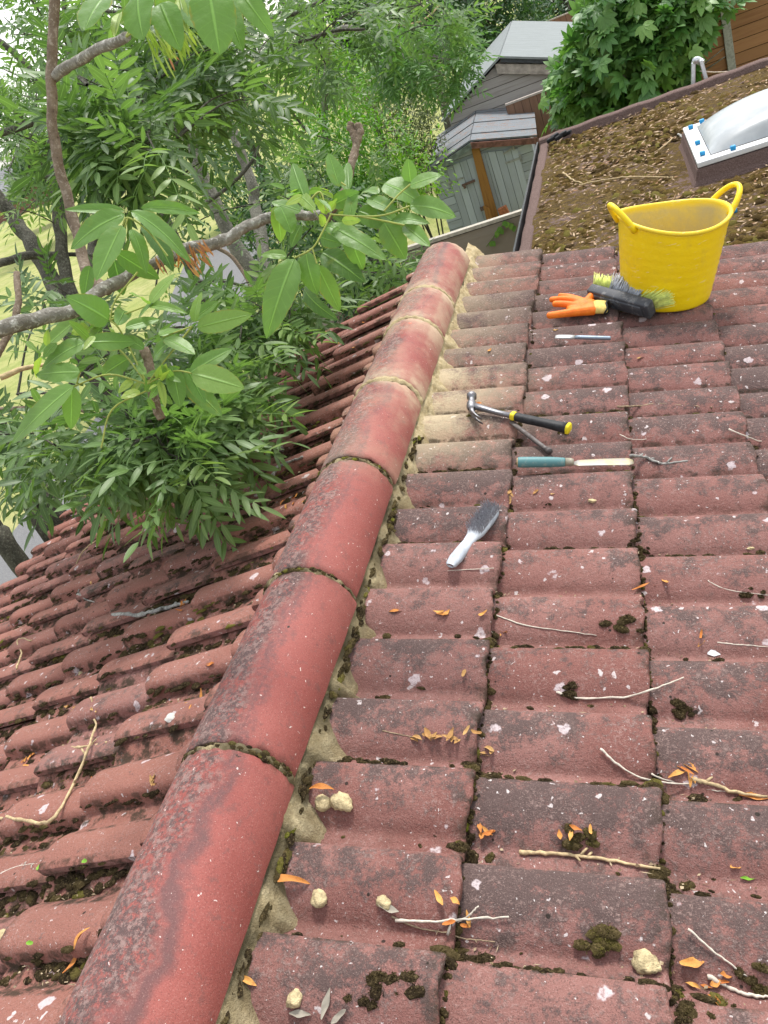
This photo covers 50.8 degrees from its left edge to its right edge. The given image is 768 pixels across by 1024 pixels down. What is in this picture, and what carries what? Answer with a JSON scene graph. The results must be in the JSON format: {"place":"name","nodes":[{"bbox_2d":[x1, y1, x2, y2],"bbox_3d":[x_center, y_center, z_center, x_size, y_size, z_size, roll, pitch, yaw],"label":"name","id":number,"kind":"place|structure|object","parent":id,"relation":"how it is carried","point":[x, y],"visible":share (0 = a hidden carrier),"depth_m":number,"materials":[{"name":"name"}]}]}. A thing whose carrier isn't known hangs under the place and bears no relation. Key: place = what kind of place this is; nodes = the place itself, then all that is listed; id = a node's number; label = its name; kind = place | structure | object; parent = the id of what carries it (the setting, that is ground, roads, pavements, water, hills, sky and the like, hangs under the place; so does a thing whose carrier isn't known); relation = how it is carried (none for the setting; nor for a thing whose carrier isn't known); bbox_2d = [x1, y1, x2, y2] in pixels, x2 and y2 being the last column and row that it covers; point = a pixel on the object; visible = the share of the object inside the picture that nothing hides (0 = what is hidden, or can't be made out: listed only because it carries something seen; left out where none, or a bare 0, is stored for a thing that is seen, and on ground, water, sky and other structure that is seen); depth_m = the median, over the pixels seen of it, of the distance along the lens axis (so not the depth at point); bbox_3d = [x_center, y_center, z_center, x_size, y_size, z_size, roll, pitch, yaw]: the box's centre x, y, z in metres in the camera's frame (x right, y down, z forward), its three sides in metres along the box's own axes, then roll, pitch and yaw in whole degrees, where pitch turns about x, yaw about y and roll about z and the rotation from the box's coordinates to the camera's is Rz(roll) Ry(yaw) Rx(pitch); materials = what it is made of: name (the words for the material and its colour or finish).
{"place":"outdoors","nodes":[
{"label":"outdoors","id":0,"kind":"place"},
{"bbox_2d":[0,206,271,584],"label":"path","id":1,"kind":"structure","parent":0,"point":[21,532],"depth_m":17.54,"materials":[{"name":"grey concrete"}]},
{"bbox_2d":[0,0,363,167],"label":"sky","id":2,"kind":"structure","parent":0,"point":[8,13],"materials":[{"name":"white"}]},
{"bbox_2d":[0,0,557,531],"bbox_3d":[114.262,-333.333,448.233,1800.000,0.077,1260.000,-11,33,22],"label":"grass field","id":3,"kind":"structure","parent":0,"point":[138,286],"depth_m":26.45,"materials":[{"name":"plant"}]},
{"bbox_2d":[0,160,47,223],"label":"brick house","id":4,"kind":"structure","parent":3,"relation":"on","point":[2,172],"depth_m":74.49,"materials":[{"name":"grey brick"}]},
{"bbox_2d":[0,60,79,229],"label":"broadleaf tree","id":5,"kind":"object","parent":3,"relation":"on","point":[15,100],"visible":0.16,"depth_m":39.18,"materials":[{"name":"green plant"}]},
{"bbox_2d":[0,140,83,203],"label":"broadleaf tree","id":6,"kind":"object","parent":3,"relation":"on","point":[22,169],"visible":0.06,"depth_m":51.19,"materials":[{"name":"green plant"}]},
{"bbox_2d":[0,0,208,302],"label":"broadleaf tree","id":7,"kind":"object","parent":3,"relation":"on","point":[41,11],"visible":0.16,"depth_m":13.07,"materials":[{"name":"green plant"}]},
{"bbox_2d":[139,95,215,160],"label":"broadleaf tree","id":8,"kind":"object","parent":3,"relation":"on","point":[172,137],"visible":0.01,"depth_m":45.65,"materials":[{"name":"green plant"}]},
{"bbox_2d":[0,0,455,576],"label":"ash tree","id":9,"kind":"object","parent":3,"relation":"on","point":[186,426],"visible":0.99,"depth_m":2.32,"materials":[{"name":"green plant"}]},
{"bbox_2d":[171,279,312,379],"bbox_3d":[-1.019,-1.093,7.964,1.248,2.651,1.382,-31,31,-11],"label":"garden shrub","id":10,"kind":"object","parent":3,"relation":"on","point":[256,370],"visible":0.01,"depth_m":7.53,"materials":[{"name":"green plant"}]},
{"bbox_2d":[187,1,296,194],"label":"broadleaf tree","id":11,"kind":"object","parent":3,"relation":"on","point":[253,145],"visible":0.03,"depth_m":24.60,"materials":[{"name":"green plant"}]},
{"bbox_2d":[169,132,319,294],"bbox_3d":[-1.548,-3.337,10.792,1.772,3.709,2.483,-33,31,-14],"label":"garden shrub","id":12,"kind":"object","parent":3,"relation":"on","point":[235,193],"visible":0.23,"depth_m":9.94,"materials":[{"name":"green plant"}]},
{"bbox_2d":[68,0,502,372],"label":"ash tree","id":13,"kind":"object","parent":3,"relation":"on","point":[240,256],"visible":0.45,"depth_m":5.44,"materials":[{"name":"green plant"}]},
{"bbox_2d":[242,274,407,376],"bbox_3d":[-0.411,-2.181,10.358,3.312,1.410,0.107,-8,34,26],"label":"shrub","id":14,"kind":"object","parent":3,"relation":"on","point":[338,321],"depth_m":10.16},
{"bbox_2d":[261,0,403,263],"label":"garden shrub","id":15,"kind":"object","parent":3,"relation":"on","point":[340,68],"visible":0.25,"depth_m":12.52,"materials":[{"name":"green plant"}]},
{"bbox_2d":[267,167,406,322],"bbox_3d":[-0.036,-1.705,7.790,1.338,3.088,1.200,-11,33,22],"label":"garden shrub","id":16,"kind":"object","parent":3,"relation":"on","point":[300,249],"visible":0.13,"depth_m":7.16,"materials":[{"name":"green plant"}]},
{"bbox_2d":[255,0,428,178],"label":"broadleaf tree","id":17,"kind":"object","parent":3,"relation":"on","point":[325,12],"visible":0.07,"depth_m":19.92,"materials":[{"name":"green plant"}]},
{"bbox_2d":[299,152,403,278],"bbox_3d":[-0.055,-2.751,9.624,1.456,2.902,1.178,-11,33,22],"label":"garden shrub","id":18,"kind":"object","parent":3,"relation":"on","point":[357,182],"visible":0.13,"depth_m":9.10,"materials":[{"name":"green plant"}]},
{"bbox_2d":[256,68,459,246],"bbox_3d":[-0.171,-3.718,10.478,2.396,3.648,2.203,-33,31,-14],"label":"garden shrub","id":19,"kind":"object","parent":3,"relation":"on","point":[339,138],"visible":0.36,"depth_m":9.88,"materials":[{"name":"green plant"}]},
{"bbox_2d":[0,241,767,1023],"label":"tiled roof","id":20,"kind":"structure","parent":3,"relation":"on","point":[174,913],"depth_m":1.55,"materials":[{"name":"tile"}]},
{"bbox_2d":[16,638,31,669],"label":"twig","id":21,"kind":"object","parent":20,"relation":"on","point":[18,662],"visible":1,"depth_m":2.86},
{"bbox_2d":[0,697,96,824],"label":"twig","id":22,"kind":"object","parent":20,"relation":"on","point":[44,822],"visible":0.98,"depth_m":1.77,"materials":[{"name":"wood"}]},
{"bbox_2d":[62,958,76,972],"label":"fallen leaf","id":23,"kind":"object","parent":20,"relation":"on","point":[71,963],"visible":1,"depth_m":1.34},
{"bbox_2d":[74,927,89,947],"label":"fallen leaf","id":24,"kind":"object","parent":20,"relation":"on","point":[77,937],"visible":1,"depth_m":1.32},
{"bbox_2d":[76,541,95,563],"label":"twig","id":25,"kind":"object","parent":20,"relation":"on","point":[84,550],"visible":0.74,"depth_m":3.44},
{"bbox_2d":[71,739,106,748],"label":"twig","id":26,"kind":"object","parent":20,"relation":"on","point":[79,747],"visible":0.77,"depth_m":1.88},
{"bbox_2d":[111,600,188,617],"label":"twig","id":27,"kind":"object","parent":20,"relation":"on","point":[153,611],"visible":0.97,"depth_m":2.38,"materials":[{"name":"wood"}]},
{"bbox_2d":[164,713,174,722],"bbox_3d":[-0.452,0.438,1.722,0.026,0.017,0.027,-11,33,22],"label":"mortar crumb","id":28,"kind":"object","parent":20,"relation":"on","point":[169,718],"visible":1,"depth_m":1.72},
{"bbox_2d":[0,287,403,986],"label":"moss","id":29,"kind":"object","parent":20,"relation":"on","point":[76,891],"visible":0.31,"depth_m":1.98,"materials":[{"name":"plant"}]},
{"bbox_2d":[243,975,256,985],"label":"fallen leaf","id":30,"kind":"object","parent":20,"relation":"on","point":[248,980],"visible":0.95,"depth_m":1.11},
{"bbox_2d":[271,456,302,475],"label":"twig","id":31,"kind":"object","parent":20,"relation":"on","point":[287,462],"visible":0.69,"depth_m":2.55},
{"bbox_2d":[278,874,309,883],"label":"fallen leaf","id":32,"kind":"object","parent":20,"relation":"on","point":[284,877],"visible":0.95,"depth_m":1.22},
{"bbox_2d":[286,988,302,1008],"bbox_3d":[-0.121,0.656,1.094,0.022,0.014,0.031,-11,33,22],"label":"mortar crumb","id":33,"kind":"object","parent":20,"relation":"on","point":[294,998],"visible":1,"depth_m":1.09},
{"bbox_2d":[289,1009,310,1017],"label":"fallen leaf","id":34,"kind":"object","parent":20,"relation":"on","point":[297,1013],"visible":1,"depth_m":1.08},
{"bbox_2d":[310,888,326,907],"bbox_3d":[-0.096,0.577,1.205,0.026,0.015,0.030,-11,33,22],"label":"mortar crumb","id":35,"kind":"object","parent":20,"relation":"on","point":[318,898],"visible":1,"depth_m":1.20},
{"bbox_2d":[309,783,332,788],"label":"fallen leaf","id":36,"kind":"object","parent":20,"relation":"on","point":[321,786],"visible":1,"depth_m":1.33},
{"bbox_2d":[314,794,329,811],"bbox_3d":[-0.101,0.482,1.338,0.030,0.020,0.030,-11,33,22],"label":"mortar crumb","id":37,"kind":"object","parent":20,"relation":"on","point":[322,801],"visible":0.99,"depth_m":1.33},
{"bbox_2d":[321,988,329,1019],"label":"fallen leaf","id":38,"kind":"object","parent":20,"relation":"on","point":[325,1003],"visible":1,"depth_m":1.08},
{"bbox_2d":[331,1009,345,1023],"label":"fallen leaf","id":39,"kind":"object","parent":20,"relation":"on","point":[337,1016],"visible":1,"depth_m":1.07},
{"bbox_2d":[329,791,352,811],"bbox_3d":[-0.070,0.476,1.330,0.042,0.023,0.032,-11,33,22],"label":"mortar crumb","id":40,"kind":"object","parent":20,"relation":"on","point":[340,801],"visible":1,"depth_m":1.32,"materials":[{"name":"concrete"}]},
{"bbox_2d":[0,343,756,1004],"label":"litter","id":41,"kind":"object","parent":20,"relation":"on","point":[448,761],"visible":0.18,"depth_m":1.39,"materials":[{"name":"plant"}]},
{"bbox_2d":[376,895,390,909],"bbox_3d":[-0.002,0.570,1.179,0.020,0.015,0.024,-38,33,-23],"label":"mortar crumb","id":42,"kind":"object","parent":20,"relation":"on","point":[384,901],"visible":1,"depth_m":1.18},
{"bbox_2d":[378,904,398,912],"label":"fallen leaf","id":43,"kind":"object","parent":20,"relation":"on","point":[392,909],"visible":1,"depth_m":1.17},
{"bbox_2d":[382,730,412,736],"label":"twig","id":44,"kind":"object","parent":20,"relation":"on","point":[396,733],"visible":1,"depth_m":1.43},
{"bbox_2d":[424,727,430,739],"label":"fallen leaf","id":45,"kind":"object","parent":20,"relation":"on","point":[427,732],"visible":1,"depth_m":1.41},
{"bbox_2d":[434,890,442,904],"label":"fallen leaf","id":46,"kind":"object","parent":20,"relation":"on","point":[439,899],"visible":1,"depth_m":1.16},
{"bbox_2d":[391,916,494,941],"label":"twig","id":47,"kind":"object","parent":20,"relation":"on","point":[393,917],"visible":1,"depth_m":1.15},
{"bbox_2d":[442,919,454,924],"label":"fallen leaf","id":48,"kind":"object","parent":20,"relation":"on","point":[450,921],"visible":1,"depth_m":1.15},
{"bbox_2d":[446,727,453,740],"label":"fallen leaf","id":49,"kind":"object","parent":20,"relation":"on","point":[450,734],"visible":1,"depth_m":1.39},
{"bbox_2d":[395,916,508,922],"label":"twig","id":50,"kind":"object","parent":20,"relation":"on","point":[432,921],"visible":1,"depth_m":1.15,"materials":[{"name":"wood"}]},
{"bbox_2d":[451,897,459,904],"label":"fallen leaf","id":51,"kind":"object","parent":20,"relation":"on","point":[454,900],"visible":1,"depth_m":1.15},
{"bbox_2d":[446,906,478,935],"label":"twig","id":52,"kind":"object","parent":20,"relation":"on","point":[449,927],"visible":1,"depth_m":1.16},
{"bbox_2d":[448,568,493,570],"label":"twig","id":53,"kind":"object","parent":20,"relation":"on","point":[470,569],"visible":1,"depth_m":1.76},
{"bbox_2d":[181,252,767,1023],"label":"moss","id":54,"kind":"object","parent":20,"relation":"on","point":[603,938],"visible":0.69,"depth_m":1.27,"materials":[{"name":"plant"}]},
{"bbox_2d":[446,498,502,567],"bbox_3d":[0.202,0.048,1.829,0.052,0.050,0.235,3,40,38],"label":"wire brush","id":55,"kind":"object","parent":20,"relation":"on","point":[481,523],"visible":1,"depth_m":1.83,"materials":[{"name":"plastic"}]},
{"bbox_2d":[467,391,571,433],"bbox_3d":[0.349,-0.259,2.210,0.317,0.119,0.089,10,44,44],"label":"claw hammer","id":56,"kind":"object","parent":20,"relation":"on","point":[550,424],"visible":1,"depth_m":2.20,"materials":[{"name":"metal"}]},
{"bbox_2d":[509,421,552,454],"bbox_3d":[0.389,-0.199,2.156,0.020,0.043,0.185,-30,31,-10],"label":"cold chisel","id":57,"kind":"object","parent":20,"relation":"on","point":[546,449],"visible":1,"depth_m":2.14,"materials":[{"name":"metal"}]},
{"bbox_2d":[497,615,596,635],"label":"twig","id":58,"kind":"object","parent":20,"relation":"on","point":[540,627],"visible":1,"depth_m":1.61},
{"bbox_2d":[569,824,580,829],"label":"fallen leaf","id":59,"kind":"object","parent":20,"relation":"on","point":[573,827],"visible":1,"depth_m":1.24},
{"bbox_2d":[517,457,633,467],"bbox_3d":[0.472,-0.129,2.012,0.276,0.092,0.033,-13,32,18],"label":"pointing knife","id":60,"kind":"object","parent":20,"relation":"on","point":[528,462],"visible":1,"depth_m":2.01,"materials":[{"name":"teal paint"}]},
{"bbox_2d":[547,293,608,318],"bbox_3d":[0.671,-0.712,2.781,0.212,0.085,0.156,-11,33,22],"label":"work glove","id":61,"kind":"object","parent":20,"relation":"on","point":[576,305],"visible":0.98,"depth_m":2.74,"materials":[{"name":"rubber"}]},
{"bbox_2d":[555,335,610,339],"bbox_3d":[0.646,-0.565,2.621,0.171,0.052,0.025,-8,34,26],"label":"bolster chisel","id":62,"kind":"object","parent":20,"relation":"on","point":[586,337],"visible":1,"depth_m":2.62,"materials":[{"name":"metal"}]},
{"bbox_2d":[519,847,659,869],"bbox_3d":[0.310,0.524,1.229,0.205,0.042,0.025,-11,33,22],"label":"twig","id":63,"kind":"object","parent":20,"relation":"on","point":[547,853],"visible":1,"depth_m":1.23,"materials":[{"name":"wood"}]},
{"bbox_2d":[556,677,683,699],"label":"twig","id":64,"kind":"object","parent":20,"relation":"on","point":[608,697],"visible":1,"depth_m":1.45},
{"bbox_2d":[587,271,675,318],"bbox_3d":[0.830,-0.738,2.732,0.124,0.137,0.324,-38,33,-22],"label":"broom head","id":65,"kind":"object","parent":20,"relation":"on","point":[618,293],"visible":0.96,"depth_m":2.71},
{"bbox_2d":[631,948,661,974],"bbox_3d":[0.354,0.604,1.089,0.039,0.022,0.035,-11,33,22],"label":"mortar crumb","id":66,"kind":"object","parent":20,"relation":"on","point":[644,961],"visible":1,"depth_m":1.08,"materials":[{"name":"concrete"}]},
{"bbox_2d":[600,748,692,784],"bbox_3d":[0.431,0.424,1.321,0.144,0.078,0.027,-5,35,29],"label":"twig","id":67,"kind":"object","parent":20,"relation":"on","point":[616,763],"visible":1,"depth_m":1.32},
{"bbox_2d":[629,453,687,464],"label":"twig","id":68,"kind":"object","parent":20,"relation":"on","point":[646,457],"visible":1,"depth_m":2.02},
{"bbox_2d":[617,403,711,407],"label":"twig","id":69,"kind":"object","parent":20,"relation":"on","point":[645,404],"visible":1,"depth_m":2.26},
{"bbox_2d":[607,182,742,311],"bbox_3d":[0.984,-0.901,2.690,0.432,0.429,0.347,-11,33,22],"label":"flexible tub","id":70,"kind":"object","parent":20,"relation":"on","point":[674,247],"visible":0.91,"depth_m":2.64,"materials":[{"name":"plastic"}]},
{"bbox_2d":[668,769,685,777],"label":"fallen leaf","id":71,"kind":"object","parent":20,"relation":"on","point":[677,772],"visible":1,"depth_m":1.32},
{"bbox_2d":[651,773,725,791],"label":"twig","id":72,"kind":"object","parent":20,"relation":"on","point":[652,774],"visible":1,"depth_m":1.32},
{"bbox_2d":[687,772,693,786],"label":"fallen leaf","id":73,"kind":"object","parent":20,"relation":"on","point":[690,782],"visible":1,"depth_m":1.31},
{"bbox_2d":[679,957,703,967],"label":"fallen leaf","id":74,"kind":"object","parent":20,"relation":"on","point":[692,962],"visible":1,"depth_m":1.09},
{"bbox_2d":[685,982,700,988],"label":"fallen leaf","id":75,"kind":"object","parent":20,"relation":"on","point":[693,984],"visible":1,"depth_m":1.08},
{"bbox_2d":[707,650,720,655],"bbox_3d":[0.625,0.267,1.532,0.023,0.009,0.013,-11,33,22],"label":"plastic scrap","id":76,"kind":"object","parent":20,"relation":"on","point":[712,652],"visible":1,"depth_m":1.53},
{"bbox_2d":[710,979,720,986],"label":"fallen leaf","id":77,"kind":"object","parent":20,"relation":"on","point":[712,984],"visible":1,"depth_m":1.07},
{"bbox_2d":[687,928,746,975],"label":"twig","id":78,"kind":"object","parent":20,"relation":"on","point":[705,944],"visible":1,"depth_m":1.09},
{"bbox_2d":[692,776,767,797],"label":"twig","id":79,"kind":"object","parent":20,"relation":"on","point":[707,782],"visible":1,"depth_m":1.30,"materials":[{"name":"wood"}]},
{"bbox_2d":[708,580,763,594],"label":"twig","id":80,"kind":"object","parent":20,"relation":"on","point":[728,589],"visible":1,"depth_m":1.65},
{"bbox_2d":[707,974,767,997],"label":"twig","id":81,"kind":"object","parent":20,"relation":"on","point":[714,979],"visible":1,"depth_m":1.07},
{"bbox_2d":[717,642,767,646],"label":"twig","id":82,"kind":"object","parent":20,"relation":"on","point":[742,644],"visible":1,"depth_m":1.52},
{"bbox_2d":[728,428,761,441],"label":"twig","id":83,"kind":"object","parent":20,"relation":"on","point":[743,435],"visible":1,"depth_m":2.08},
{"bbox_2d":[739,792,767,799],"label":"fallen leaf","id":84,"kind":"object","parent":20,"relation":"on","point":[755,798],"visible":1,"depth_m":1.28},
{"bbox_2d":[330,69,450,237],"bbox_3d":[0.483,-4.997,12.178,1.512,3.482,1.721,3,40,39],"label":"garden shrub","id":85,"kind":"object","parent":3,"relation":"on","point":[421,114],"visible":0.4,"depth_m":11.62,"materials":[{"name":"green plant"}]},
{"bbox_2d":[321,0,502,223],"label":"ash tree","id":86,"kind":"object","parent":3,"relation":"on","point":[425,72],"visible":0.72,"depth_m":8.42,"materials":[{"name":"green plant"}]},
{"bbox_2d":[329,0,506,132],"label":"broadleaf tree","id":87,"kind":"object","parent":3,"relation":"on","point":[460,6],"visible":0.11,"depth_m":19.13,"materials":[{"name":"green plant"}]},
{"bbox_2d":[404,209,521,269],"bbox_3d":[1.083,-1.458,7.295,1.183,2.296,0.060,-11,33,22],"label":"board fence","id":88,"kind":"object","parent":3,"relation":"on","point":[479,235],"visible":0.18,"depth_m":6.72,"materials":[{"name":"wood"}]},
{"bbox_2d":[486,221,515,246],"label":"climbing plant","id":89,"kind":"object","parent":88,"relation":"attached to","point":[498,232],"visible":1,"depth_m":6.62,"materials":[{"name":"green plant"}]},
{"bbox_2d":[426,108,538,231],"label":"garden shed","id":90,"kind":"structure","parent":3,"relation":"on","point":[503,140],"depth_m":11.65,"materials":[{"name":"wood"}]},
{"bbox_2d":[446,153,499,226],"bbox_3d":[1.432,-4.354,11.941,0.614,1.686,0.030,-11,33,22],"label":"door","id":91,"kind":"structure","parent":90,"relation":"in","point":[469,200],"depth_m":11.74,"materials":[{"name":"wood"}]},
{"bbox_2d":[485,149,526,211],"bbox_3d":[1.935,-4.452,11.739,0.472,1.686,0.030,-11,33,22],"label":"door","id":92,"kind":"structure","parent":90,"relation":"in","point":[506,170],"depth_m":11.53,"materials":[{"name":"wood"}]},
{"bbox_2d":[472,148,497,217],"bbox_3d":[1.549,-4.364,11.805,0.211,1.956,0.147,-11,33,22],"label":"timber plank","id":93,"kind":"object","parent":3,"relation":"on","point":[487,196],"visible":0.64,"depth_m":11.58,"materials":[{"name":"wood"}]},
{"bbox_2d":[483,206,491,219],"bbox_3d":[1.639,-3.972,11.955,0.135,1.123,0.116,-11,33,22],"label":"timber plank","id":94,"kind":"object","parent":3,"relation":"on","point":[488,214],"visible":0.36,"depth_m":11.74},
{"bbox_2d":[422,0,569,115],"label":"broadleaf tree","id":95,"kind":"object","parent":3,"relation":"on","point":[524,8],"visible":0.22,"depth_m":21.13,"materials":[{"name":"green plant"}]},
{"bbox_2d":[498,205,509,215],"bbox_3d":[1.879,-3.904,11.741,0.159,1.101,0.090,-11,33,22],"label":"flower pot","id":96,"kind":"object","parent":3,"relation":"on","point":[502,210],"visible":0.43,"depth_m":11.46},
{"bbox_2d":[441,21,572,127],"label":"garden shed","id":97,"kind":"structure","parent":3,"relation":"on","point":[525,50],"depth_m":13.04,"materials":[{"name":"grey wood"}]},
{"bbox_2d":[505,90,565,147],"bbox_3d":[3.392,-5.716,12.545,2.522,2.069,0.060,-11,33,22],"label":"fence","id":98,"kind":"object","parent":3,"relation":"on","point":[528,103],"visible":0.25,"depth_m":12.46,"materials":[{"name":"wood"}]},
{"bbox_2d":[504,0,574,27],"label":"broadleaf tree","id":99,"kind":"object","parent":3,"relation":"on","point":[562,9],"visible":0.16,"depth_m":25.79,"materials":[{"name":"green plant"}]},
{"bbox_2d":[548,12,573,21],"bbox_3d":[6.538,-12.018,20.162,5.940,2.080,0.070,-11,33,22],"label":"fence","id":100,"kind":"object","parent":3,"relation":"on","point":[566,17],"visible":0.1,"depth_m":20.34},
{"bbox_2d":[513,57,767,253],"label":"flat roof extension","id":101,"kind":"object","parent":3,"relation":"on","point":[529,228],"visible":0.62,"depth_m":5.46,"materials":[{"name":"gravel"}]},
{"bbox_2d":[547,129,571,143],"bbox_3d":[1.471,-3.163,6.793,0.212,0.053,0.096,-11,33,22],"label":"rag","id":102,"kind":"object","parent":101,"relation":"on","point":[556,136],"visible":1,"depth_m":6.78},
{"bbox_2d":[579,176,672,185],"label":"twig","id":103,"kind":"object","parent":101,"relation":"on","point":[625,177],"visible":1,"depth_m":5.24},
{"bbox_2d":[533,68,767,253],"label":"moss","id":104,"kind":"object","parent":101,"relation":"on","point":[762,236],"visible":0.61,"depth_m":5.62,"materials":[{"name":"plant"}]},
{"bbox_2d":[535,66,767,252],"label":"litter","id":105,"kind":"object","parent":101,"relation":"on","point":[669,102],"visible":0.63,"depth_m":5.51,"materials":[{"name":"plant"}]},
{"bbox_2d":[678,88,767,187],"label":"skylight","id":106,"kind":"object","parent":101,"relation":"on","point":[731,127],"visible":1,"depth_m":4.65,"materials":[{"name":"plastic"}]},
{"bbox_2d":[538,0,756,136],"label":"fig tree","id":107,"kind":"object","parent":3,"relation":"on","point":[614,55],"visible":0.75,"depth_m":8.65,"materials":[{"name":"green plant"}]},
{"bbox_2d":[691,56,707,84],"bbox_3d":[3.090,-2.862,7.654,0.863,2.734,0.958,-11,33,22],"label":"step ladder","id":108,"kind":"object","parent":3,"relation":"on","point":[699,61],"visible":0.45,"depth_m":6.81,"materials":[{"name":"metal"}]},
{"bbox_2d":[700,0,767,79],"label":"panel fence","id":109,"kind":"object","parent":3,"relation":"on","point":[742,39],"depth_m":9.32,"materials":[{"name":"wood"}]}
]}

